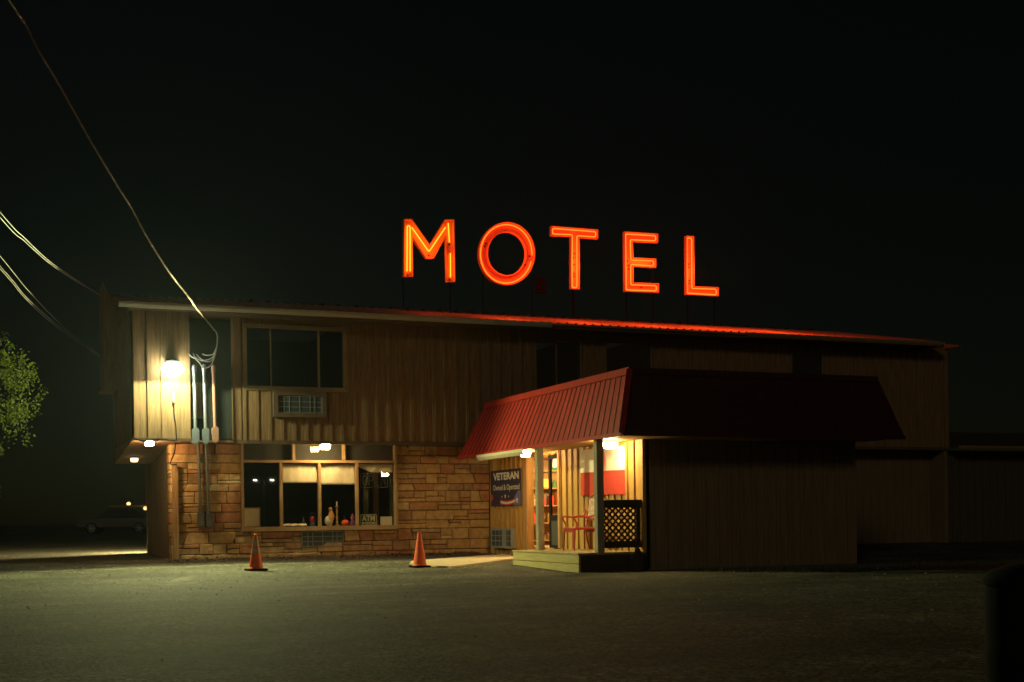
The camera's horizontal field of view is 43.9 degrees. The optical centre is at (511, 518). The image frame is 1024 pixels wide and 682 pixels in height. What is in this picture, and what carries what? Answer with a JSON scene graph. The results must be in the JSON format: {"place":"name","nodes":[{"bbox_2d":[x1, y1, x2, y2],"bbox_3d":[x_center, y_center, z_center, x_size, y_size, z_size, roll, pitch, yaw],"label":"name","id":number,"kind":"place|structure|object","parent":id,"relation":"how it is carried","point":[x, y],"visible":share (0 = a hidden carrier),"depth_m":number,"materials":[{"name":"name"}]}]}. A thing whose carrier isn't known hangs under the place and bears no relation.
{"place":"outdoors","nodes":[
{"label":"outdoors","id":0,"kind":"place"},
{"bbox_2d":[79,552,488,564],"bbox_3d":[-4.856,0.894,28.683,9.240,0.070,1.570,-1,0,-22],"label":"soil strip","id":1,"kind":"object","parent":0,"point":[206,560],"visible":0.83,"depth_m":28.49,"materials":[{"name":"brown soil"}]},
{"bbox_2d":[164,551,495,562],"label":"leaf litter","id":2,"kind":"object","parent":1,"relation":"on","point":[322,555],"visible":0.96,"depth_m":29.13,"materials":[{"name":"brown plant"}]},
{"bbox_2d":[309,512,315,525],"bbox_3d":[-4.694,0.007,29.873,0.128,0.326,0.128,-1,0,12],"label":"figurine","id":3,"kind":"object","parent":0,"point":[312,520],"visible":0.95,"depth_m":29.84,"materials":[{"name":"red"}]},
{"bbox_2d":[350,513,354,525],"bbox_3d":[-3.796,0.013,30.241,0.150,0.290,0.146,-1,0,-22],"label":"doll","id":4,"kind":"object","parent":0,"point":[352,522],"visible":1,"depth_m":30.20,"materials":[{"name":"purple fabric"}]},
{"bbox_2d":[410,554,512,567],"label":"walkway","id":5,"kind":"structure","parent":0,"point":[453,562],"depth_m":27.32,"materials":[{"name":"concrete"}]},
{"bbox_2d":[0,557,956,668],"bbox_3d":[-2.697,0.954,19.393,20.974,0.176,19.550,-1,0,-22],"label":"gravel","id":6,"kind":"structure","parent":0,"point":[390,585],"depth_m":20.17,"materials":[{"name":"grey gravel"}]},
{"bbox_2d":[0,525,1023,681],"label":"parking lot","id":7,"kind":"structure","parent":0,"point":[605,627],"depth_m":12.66,"materials":[{"name":"grey asphalt"}]},
{"bbox_2d":[0,332,47,496],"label":"leafy tree","id":8,"kind":"object","parent":7,"relation":"on","point":[4,368],"visible":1,"depth_m":21.92,"materials":[{"name":"green plant"}]},
{"bbox_2d":[75,508,146,533],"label":"parked car","id":9,"kind":"object","parent":7,"relation":"on","point":[134,519],"visible":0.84,"depth_m":74.19,"materials":[{"name":"grey paint"}]},
{"bbox_2d":[109,504,145,509],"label":"yard lamp","id":10,"kind":"object","parent":7,"relation":"on","point":[144,506],"visible":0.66,"depth_m":94.66,"materials":[{"name":"black metal"}]},
{"bbox_2d":[244,534,267,570],"bbox_3d":[-4.972,0.646,24.636,0.359,0.710,0.359,-1,0,-37],"label":"traffic cone","id":11,"kind":"object","parent":7,"relation":"on","point":[255,564],"visible":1,"depth_m":24.56,"materials":[{"name":"orange rubber"}]},
{"bbox_2d":[408,532,430,567],"bbox_3d":[-1.851,0.613,25.427,0.359,0.710,0.359,-1,0,-28],"label":"traffic cone","id":12,"kind":"object","parent":7,"relation":"on","point":[419,559],"visible":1,"depth_m":25.35,"materials":[{"name":"orange plastic"}]},
{"bbox_2d":[99,282,960,559],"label":"motel building","id":13,"kind":"structure","parent":7,"relation":"on","point":[409,394],"depth_m":30.42,"materials":[{"name":"brown wood"}]},
{"bbox_2d":[130,457,138,461],"bbox_3d":[-8.994,-1.418,30.235,0.198,0.114,0.198,-1,0,-22],"label":"soffit light","id":14,"kind":"object","parent":13,"relation":"attached to","point":[134,459],"visible":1,"depth_m":30.16,"materials":[{"name":"white glass"}]},
{"bbox_2d":[145,441,153,445],"bbox_3d":[-7.862,-1.651,27.535,0.218,0.122,0.218,-1,0,-22],"label":"soffit light","id":15,"kind":"object","parent":13,"relation":"attached to","point":[149,444],"visible":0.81,"depth_m":27.46,"materials":[{"name":"white glass"}]},
{"bbox_2d":[132,435,176,465],"bbox_3d":[-7.774,-1.488,27.632,1.040,0.618,0.757,-1,0,-22],"label":"slack cable","id":16,"kind":"object","parent":13,"relation":"attached to","point":[157,439],"visible":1,"depth_m":27.33,"materials":[{"name":"black rubber"}]},
{"bbox_2d":[161,359,183,374],"bbox_3d":[-7.305,-3.253,27.315,0.464,0.334,0.322,-1,0,-22],"label":"flood light","id":17,"kind":"object","parent":13,"relation":"attached to","point":[172,367],"visible":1,"depth_m":27.20,"materials":[{"name":"white metal"}]},
{"bbox_2d":[172,393,176,439],"bbox_3d":[-7.293,-2.219,27.448,0.096,1.017,0.062,-1,0,-22],"label":"cable","id":18,"kind":"object","parent":13,"relation":"attached to","point":[173,398],"visible":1,"depth_m":27.45,"materials":[{"name":"black rubber"}]},
{"bbox_2d":[191,365,199,443],"bbox_3d":[-6.904,-2.494,27.666,0.150,1.735,0.133,-1,0,-22],"label":"service conduit","id":19,"kind":"object","parent":13,"relation":"attached to","point":[195,435],"visible":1,"depth_m":27.64,"materials":[{"name":"grey metal"}]},
{"bbox_2d":[196,382,201,417],"bbox_3d":[-7.027,-2.667,28.487,0.110,0.802,0.117,-1,0,-22],"label":"meter trunking","id":20,"kind":"object","parent":13,"relation":"attached to","point":[199,398],"visible":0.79,"depth_m":28.43,"materials":[{"name":"grey metal"}]},
{"bbox_2d":[197,443,204,526],"bbox_3d":[-6.997,-0.779,28.515,0.150,1.904,0.133,-1,0,-22],"label":"service conduit","id":21,"kind":"object","parent":13,"relation":"attached to","point":[200,518],"visible":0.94,"depth_m":28.49,"materials":[{"name":"grey metal"}]},
{"bbox_2d":[202,364,209,443],"bbox_3d":[-6.701,-2.510,27.750,0.150,1.757,0.133,-1,0,-22],"label":"service conduit","id":22,"kind":"object","parent":13,"relation":"attached to","point":[205,435],"visible":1,"depth_m":27.73,"materials":[{"name":"grey metal"}]},
{"bbox_2d":[204,444,212,527],"bbox_3d":[-6.831,-0.763,28.584,0.152,1.945,0.133,-1,0,-22],"label":"service conduit","id":23,"kind":"object","parent":13,"relation":"attached to","point":[208,519],"visible":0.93,"depth_m":28.56,"materials":[{"name":"grey metal"}]},
{"bbox_2d":[211,365,218,442],"bbox_3d":[-6.513,-2.522,27.827,0.150,1.715,0.133,-1,0,-22],"label":"service conduit","id":24,"kind":"object","parent":13,"relation":"attached to","point":[215,433],"visible":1,"depth_m":27.80,"materials":[{"name":"grey metal"}]},
{"bbox_2d":[244,507,259,526],"bbox_3d":[-5.997,-0.038,29.269,0.386,0.453,0.030,-1,0,-22],"label":"framed board","id":25,"kind":"object","parent":13,"relation":"on","point":[251,516],"visible":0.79,"depth_m":29.27,"materials":[{"name":"beige paint"}]},
{"bbox_2d":[283,523,306,525],"bbox_3d":[-5.089,0.130,29.710,0.540,0.065,0.200,-1,0,-22],"label":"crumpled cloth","id":26,"kind":"object","parent":13,"relation":"on","point":[289,524],"visible":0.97,"depth_m":29.68,"materials":[{"name":"white fabric"}]},
{"bbox_2d":[242,323,348,392],"bbox_3d":[-4.921,-3.647,28.866,2.432,1.494,0.130,-1,0,-22],"label":"window","id":27,"kind":"structure","parent":13,"relation":"in","point":[345,389],"depth_m":28.84,"materials":[{"name":"beige paint"}]},
{"bbox_2d":[272,391,326,417],"bbox_3d":[-4.823,-2.597,28.814,1.210,0.584,0.189,-1,0,-22],"label":"air conditioner","id":28,"kind":"object","parent":13,"relation":"attached to","point":[301,404],"visible":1,"depth_m":28.76,"materials":[{"name":"grey"}]},
{"bbox_2d":[282,464,316,482],"bbox_3d":[-4.947,-1.059,29.579,0.840,0.439,0.039,-1,0,-22],"label":"roller blind","id":29,"kind":"object","parent":13,"relation":"attached to","point":[299,473],"visible":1,"depth_m":29.57,"materials":[{"name":"beige fabric"}]},
{"bbox_2d":[240,444,398,531],"bbox_3d":[-4.476,-0.786,29.689,3.723,2.106,0.245,-1,0,-22],"label":"window","id":30,"kind":"structure","parent":13,"relation":"in","point":[249,453],"depth_m":29.68,"materials":[{"name":"beige paint"}]},
{"bbox_2d":[301,531,343,546],"bbox_3d":[-4.429,0.465,29.670,1.000,0.349,0.071,-1,0,-22],"label":"air conditioner","id":31,"kind":"object","parent":13,"relation":"attached to","point":[315,538],"visible":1,"depth_m":29.63,"materials":[{"name":"grey metal"}]},
{"bbox_2d":[320,444,329,448],"bbox_3d":[-4.299,-1.672,29.234,0.244,0.134,0.244,-1,0,-22],"label":"soffit light","id":32,"kind":"object","parent":13,"relation":"attached to","point":[324,446],"visible":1,"depth_m":29.15,"materials":[{"name":"white glass"}]},
{"bbox_2d":[325,507,334,525],"bbox_3d":[-4.313,-0.056,30.028,0.226,0.448,0.183,-1,0,-22],"label":"bird figurine","id":33,"kind":"object","parent":13,"relation":"on","point":[329,518],"visible":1,"depth_m":29.96,"materials":[{"name":"ceramic"}]},
{"bbox_2d":[335,501,339,525],"bbox_3d":[-4.156,-0.127,30.149,0.120,0.580,0.117,-1,0,-22],"label":"candlestick","id":34,"kind":"object","parent":13,"relation":"on","point":[337,506],"visible":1,"depth_m":30.13,"materials":[{"name":"brown wood"}]},
{"bbox_2d":[321,464,354,484],"bbox_3d":[-4.098,-1.052,29.927,0.840,0.483,0.039,-1,0,-22],"label":"roller blind","id":35,"kind":"object","parent":13,"relation":"attached to","point":[337,474],"visible":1,"depth_m":29.91,"materials":[{"name":"beige fabric"}]},
{"bbox_2d":[341,516,348,525],"bbox_3d":[-3.962,0.040,30.173,0.176,0.245,0.176,-1,0,-45],"label":"pumpkin","id":36,"kind":"object","parent":13,"relation":"on","point":[344,522],"visible":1,"depth_m":30.12,"materials":[{"name":"orange"}]},
{"bbox_2d":[360,514,376,525],"bbox_3d":[-3.406,0.024,30.166,0.422,0.282,0.012,-1,0,-22],"label":"atm sign","id":37,"kind":"object","parent":13,"relation":"attached to","point":[368,519],"visible":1,"depth_m":30.16,"materials":[{"name":"green"}]},
{"bbox_2d":[360,473,387,487],"bbox_3d":[-3.287,-0.917,30.250,0.678,0.344,0.016,-1,0,-22],"label":"open sign","id":38,"kind":"object","parent":13,"relation":"attached to","point":[372,479],"visible":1,"depth_m":30.22,"materials":[{"name":"grey"}]},
{"bbox_2d":[359,464,392,471],"bbox_3d":[-3.252,-1.211,30.275,0.829,0.196,0.039,-1,0,-22],"label":"roller blind","id":39,"kind":"object","parent":13,"relation":"attached to","point":[378,467],"visible":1,"depth_m":30.28,"materials":[{"name":"beige fabric"}]},
{"bbox_2d":[380,516,391,524],"bbox_3d":[-3.005,0.054,30.342,0.285,0.225,0.006,-1,0,-22],"label":"paper notice","id":40,"kind":"object","parent":13,"relation":"attached to","point":[387,520],"visible":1,"depth_m":30.34,"materials":[{"name":"white paper"}]},
{"bbox_2d":[533,339,582,389],"bbox_3d":[1.138,-3.690,31.351,1.348,1.442,0.130,-1,0,-22],"label":"window","id":41,"kind":"structure","parent":13,"relation":"in","point":[534,340],"depth_m":31.33,"materials":[{"name":"brown wood"}]},
{"bbox_2d":[401,219,718,326],"bbox_3d":[1.513,-6.679,34.538,9.547,2.550,0.210,-1,0,-22],"label":"rooftop sign","id":42,"kind":"object","parent":13,"relation":"on","point":[412,233],"visible":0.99,"depth_m":34.16,"materials":[{"name":"red metal"}]},
{"bbox_2d":[603,339,652,372],"bbox_3d":[2.941,-3.896,32.092,1.417,1.235,0.130,-1,0,-22],"label":"window","id":43,"kind":"structure","parent":13,"relation":"in","point":[650,343],"depth_m":32.04,"materials":[{"name":"brown wood"}]},
{"bbox_2d":[790,352,823,373],"bbox_3d":[7.923,-4.046,34.136,1.101,0.866,0.130,-1,0,-22],"label":"window","id":44,"kind":"structure","parent":13,"relation":"in","point":[812,353],"depth_m":34.21,"materials":[{"name":"brown wood"}]},
{"bbox_2d":[512,439,647,572],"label":"porch deck","id":45,"kind":"structure","parent":7,"relation":"on","point":[581,560],"depth_m":23.71,"materials":[{"name":"beige wood"}]},
{"bbox_2d":[561,493,594,550],"bbox_3d":[1.399,0.056,25.365,0.651,1.149,0.579,-1,0,-22],"label":"porch armchair","id":46,"kind":"object","parent":45,"relation":"on","point":[589,512],"visible":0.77,"depth_m":25.47,"materials":[{"name":"red paint"}]},
{"bbox_2d":[640,508,641,543],"bbox_3d":[2.417,0.127,23.769,0.037,0.670,0.029,-1,0,11],"label":"trim board","id":47,"kind":"object","parent":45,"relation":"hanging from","point":[640,524],"visible":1,"depth_m":23.76,"materials":[{"name":"beige paint"}]},
{"bbox_2d":[457,367,905,569],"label":"office wing","id":48,"kind":"structure","parent":7,"relation":"on","point":[735,468],"depth_m":24.53,"materials":[{"name":"brown wood"}]},
{"bbox_2d":[491,528,515,548],"bbox_3d":[-0.214,0.459,30.232,0.116,0.470,1.322,-1,0,-22],"label":"air conditioner","id":49,"kind":"object","parent":48,"relation":"attached to","point":[503,537],"visible":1,"depth_m":30.05,"materials":[{"name":"grey"}]},
{"bbox_2d":[490,468,521,506],"bbox_3d":[-0.157,-0.739,30.178,0.015,0.865,1.920,-1,0,-22],"label":"veteran banner","id":50,"kind":"object","parent":48,"relation":"attached to","point":[505,487],"visible":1,"depth_m":30.12,"materials":[{"name":"blue"}]},
{"bbox_2d":[521,451,530,456],"bbox_3d":[0.294,-1.412,27.539,0.224,0.125,0.224,-1,0,-22],"label":"porch light","id":51,"kind":"object","parent":48,"relation":"attached to","point":[528,453],"visible":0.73,"depth_m":27.46,"materials":[{"name":"white glass"}]},
{"bbox_2d":[533,467,557,544],"bbox_3d":[1.153,-0.321,31.068,2.600,1.900,0.370,-1,0,-22],"label":"shop shelf","id":52,"kind":"object","parent":48,"relation":"on","point":[546,508],"visible":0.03,"depth_m":31.11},
{"bbox_2d":[544,479,548,487],"bbox_3d":[0.807,-0.866,30.853,0.173,0.219,0.170,-1,0,-22],"label":"goods box","id":53,"kind":"object","parent":52,"relation":"on","point":[545,483],"visible":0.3,"depth_m":30.77,"materials":[{"name":"yellow cardboard"}]},
{"bbox_2d":[547,496,553,504],"bbox_3d":[0.939,-0.452,30.905,0.112,0.228,0.170,-1,0,-22],"label":"goods box","id":54,"kind":"object","parent":52,"relation":"on","point":[548,500],"visible":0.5,"depth_m":30.86,"materials":[{"name":"red"}]},
{"bbox_2d":[552,479,556,487],"bbox_3d":[1.030,-0.861,30.950,0.128,0.203,0.124,-1,0,-22],"label":"goods bottle","id":55,"kind":"object","parent":52,"relation":"on","point":[554,483],"visible":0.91,"depth_m":30.90,"materials":[{"name":"green"}]},
{"bbox_2d":[554,492,556,504],"bbox_3d":[1.143,-0.503,30.989,0.160,0.324,0.170,-1,0,-22],"label":"goods box","id":56,"kind":"object","parent":52,"relation":"on","point":[555,494],"visible":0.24,"depth_m":30.97,"materials":[{"name":"orange cardboard"}]},
{"bbox_2d":[546,454,557,547],"bbox_3d":[0.913,-0.387,27.723,0.132,2.038,0.644,-1,0,-22],"label":"door","id":57,"kind":"structure","parent":48,"relation":"in","point":[553,519],"depth_m":27.94,"materials":[{"name":"black metal"}]},
{"bbox_2d":[552,459,556,469],"bbox_3d":[1.063,-1.310,29.673,0.250,0.340,0.250,-1,0,-22],"label":"hanging sign","id":58,"kind":"object","parent":48,"relation":"hanging from","point":[554,466],"visible":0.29,"depth_m":29.58,"materials":[{"name":"white plastic"}]},
{"bbox_2d":[580,446,624,495],"bbox_3d":[1.785,-0.949,25.397,0.042,0.953,1.966,-1,0,-22],"label":"wall flag","id":59,"kind":"object","parent":48,"relation":"attached to","point":[614,468],"depth_m":25.17,"materials":[{"name":"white fabric"}]},
{"bbox_2d":[603,440,617,448],"bbox_3d":[1.877,-1.423,24.232,0.277,0.148,0.277,-1,0,-22],"label":"porch light","id":60,"kind":"object","parent":48,"relation":"attached to","point":[609,444],"visible":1,"depth_m":24.13,"materials":[{"name":"white glass"}]},
{"bbox_2d":[947,432,1023,541],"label":"side annex","id":61,"kind":"object","parent":7,"relation":"on","point":[985,495],"visible":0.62,"depth_m":36.89,"materials":[{"name":"beige paint"}]},
{"bbox_2d":[982,563,1023,681],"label":"rubbish barrel","id":62,"kind":"object","parent":7,"relation":"on","point":[1004,620],"visible":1,"depth_m":5.92,"materials":[{"name":"black metal"}]},
{"bbox_2d":[0,0,1023,525],"label":"sky","id":63,"kind":"structure","parent":0,"point":[848,166],"materials":[{"name":"black"}]},
{"bbox_2d":[686,558,1023,573],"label":"grass","id":64,"kind":"structure","parent":0,"point":[850,565],"depth_m":23.95,"materials":[{"name":"green plant"}]},
{"bbox_3d":[-7.601,-4.144,14.000,1.800,10.700,0.319,-1,0,-22],"label":"utility pole","id":65,"kind":"object","parent":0,"visible":0},
{"bbox_2d":[0,256,99,354],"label":"overhead wire","id":66,"kind":"object","parent":65,"relation":"attached to","point":[43,307],"visible":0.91,"depth_m":25.36,"materials":[{"name":"beige"}]},
{"bbox_2d":[0,266,99,355],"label":"overhead wire","id":67,"kind":"object","parent":65,"relation":"attached to","point":[41,311],"visible":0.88,"depth_m":25.32,"materials":[{"name":"beige"}]},
{"bbox_2d":[0,269,99,356],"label":"overhead wire","id":68,"kind":"object","parent":65,"relation":"attached to","point":[40,313],"visible":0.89,"depth_m":25.08,"materials":[{"name":"beige"}]},
{"bbox_2d":[0,218,106,298],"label":"overhead wire","id":69,"kind":"object","parent":65,"relation":"attached to","point":[44,259],"visible":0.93,"depth_m":23.52,"materials":[{"name":"beige"}]},
{"bbox_2d":[0,212,110,300],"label":"overhead wire","id":70,"kind":"object","parent":65,"relation":"attached to","point":[47,259],"visible":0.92,"depth_m":23.70,"materials":[{"name":"beige"}]},
{"bbox_2d":[8,0,215,331],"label":"service cable","id":71,"kind":"object","parent":65,"relation":"attached to","point":[24,22],"visible":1,"depth_m":21.43,"materials":[{"name":"beige plastic"}]},
{"bbox_2d":[189,332,217,368],"bbox_3d":[-6.711,-3.667,27.650,0.631,0.793,0.121,-1,0,-2],"label":"drip loop","id":72,"kind":"object","parent":71,"relation":"hanging from","point":[213,354],"visible":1,"depth_m":27.62,"materials":[{"name":"beige"}]}
]}

